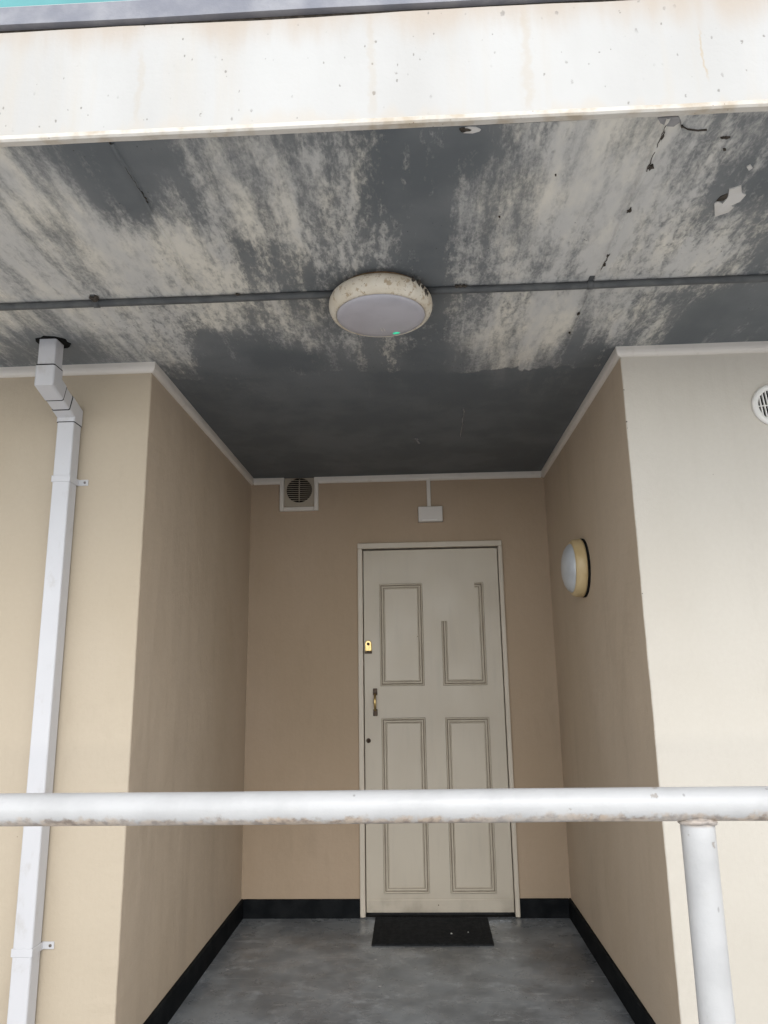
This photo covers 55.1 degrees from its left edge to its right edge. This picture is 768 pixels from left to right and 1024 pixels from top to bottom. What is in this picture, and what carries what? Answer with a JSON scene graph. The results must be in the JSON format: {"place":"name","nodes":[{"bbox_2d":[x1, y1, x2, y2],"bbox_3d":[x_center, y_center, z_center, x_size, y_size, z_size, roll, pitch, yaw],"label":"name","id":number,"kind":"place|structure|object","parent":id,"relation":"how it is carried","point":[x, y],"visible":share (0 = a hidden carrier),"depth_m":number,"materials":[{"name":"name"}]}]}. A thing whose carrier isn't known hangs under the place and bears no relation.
{"place":"outdoors","nodes":[
{"label":"outdoors","id":0,"kind":"place"},
{"bbox_2d":[0,111,767,477],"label":"ceiling","id":1,"kind":"structure","parent":0,"point":[452,383],"depth_m":2.19,"materials":[{"name":"grey paint"}]},
{"bbox_2d":[329,271,432,336],"bbox_3d":[-0.011,-0.655,2.351,0.331,0.098,0.331,-1,-12,2],"label":"ceiling lamp","id":2,"kind":"object","parent":1,"relation":"attached to","point":[380,304],"visible":1,"depth_m":2.27,"materials":[{"name":"white plastic"}]},
{"bbox_2d":[0,0,767,146],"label":"edge beam","id":3,"kind":"structure","parent":1,"relation":"attached to","point":[524,63],"depth_m":1.66,"materials":[{"name":"white paint"}]},
{"bbox_2d":[0,0,624,32],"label":"balcony edge","id":4,"kind":"object","parent":3,"relation":"on","point":[16,16],"visible":0.34,"depth_m":1.72,"materials":[{"name":"grey paint"}]},
{"bbox_2d":[0,274,767,310],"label":"conduit","id":5,"kind":"object","parent":1,"relation":"attached to","point":[590,283],"visible":0.98,"depth_m":2.32,"materials":[{"name":"grey metal"}]},
{"bbox_2d":[0,786,767,1023],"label":"railing","id":6,"kind":"object","parent":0,"point":[696,813],"visible":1,"depth_m":1.29,"materials":[{"name":"white metal"}]},
{"bbox_2d":[168,916,634,1023],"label":"floor","id":7,"kind":"structure","parent":0,"point":[344,971],"depth_m":3.17,"materials":[{"name":"grey concrete"}]},
{"bbox_2d":[0,362,253,1023],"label":"plaster wall","id":8,"kind":"structure","parent":7,"relation":"on","point":[140,924],"depth_m":2.77,"materials":[{"name":"beige paint"}]},
{"bbox_2d":[7,339,88,1023],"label":"downpipe","id":9,"kind":"object","parent":8,"relation":"attached to","point":[59,398],"visible":0.98,"depth_m":2.56,"materials":[{"name":"white paint"}]},
{"bbox_2d":[241,471,570,918],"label":"plaster wall","id":10,"kind":"structure","parent":7,"relation":"on","point":[302,714],"depth_m":4.28,"materials":[{"name":"brown paint"}]},
{"bbox_2d":[279,478,318,511],"bbox_3d":[-0.521,-0.107,4.514,0.238,0.208,0.021,-1,-12,2],"label":"square vent","id":11,"kind":"object","parent":10,"relation":"attached to","point":[299,494],"visible":1,"depth_m":4.51,"materials":[{"name":"white paint"}]},
{"bbox_2d":[418,480,442,522],"bbox_3d":[0.279,-0.070,4.456,0.147,0.266,0.040,-1,-12,2],"label":"junction box","id":12,"kind":"object","parent":10,"relation":"attached to","point":[428,513],"visible":1,"depth_m":4.42,"materials":[{"name":"white plastic"}]},
{"bbox_2d":[357,540,520,917],"bbox_3d":[0.289,1.200,4.235,0.862,2.068,0.160,-1,-12,2],"label":"front door","id":13,"kind":"structure","parent":10,"relation":"attached to","point":[434,698],"depth_m":4.20,"materials":[{"name":"paint"}]},
{"bbox_2d":[371,917,493,945],"bbox_3d":[0.245,2.136,3.761,0.602,0.014,0.411,-1,-12,2],"label":"doormat","id":14,"kind":"object","parent":7,"relation":"on","point":[431,931],"visible":1,"depth_m":3.73,"materials":[{"name":"black rubber"}]},
{"bbox_2d":[541,341,767,1023],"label":"plaster wall","id":15,"kind":"structure","parent":7,"relation":"on","point":[654,472],"depth_m":2.67,"materials":[{"name":"beige paint"}]},
{"bbox_2d":[561,539,590,597],"bbox_3d":[0.892,0.265,3.467,0.104,0.277,0.277,-1,-12,2],"label":"wall lamp","id":16,"kind":"object","parent":15,"relation":"attached to","point":[575,568],"visible":1,"depth_m":3.37,"materials":[{"name":"white plastic"}]},
{"bbox_2d":[751,384,767,424],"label":"round vent","id":17,"kind":"object","parent":15,"relation":"attached to","point":[759,403],"visible":1,"depth_m":2.70,"materials":[{"name":"white plastic"}]}
]}

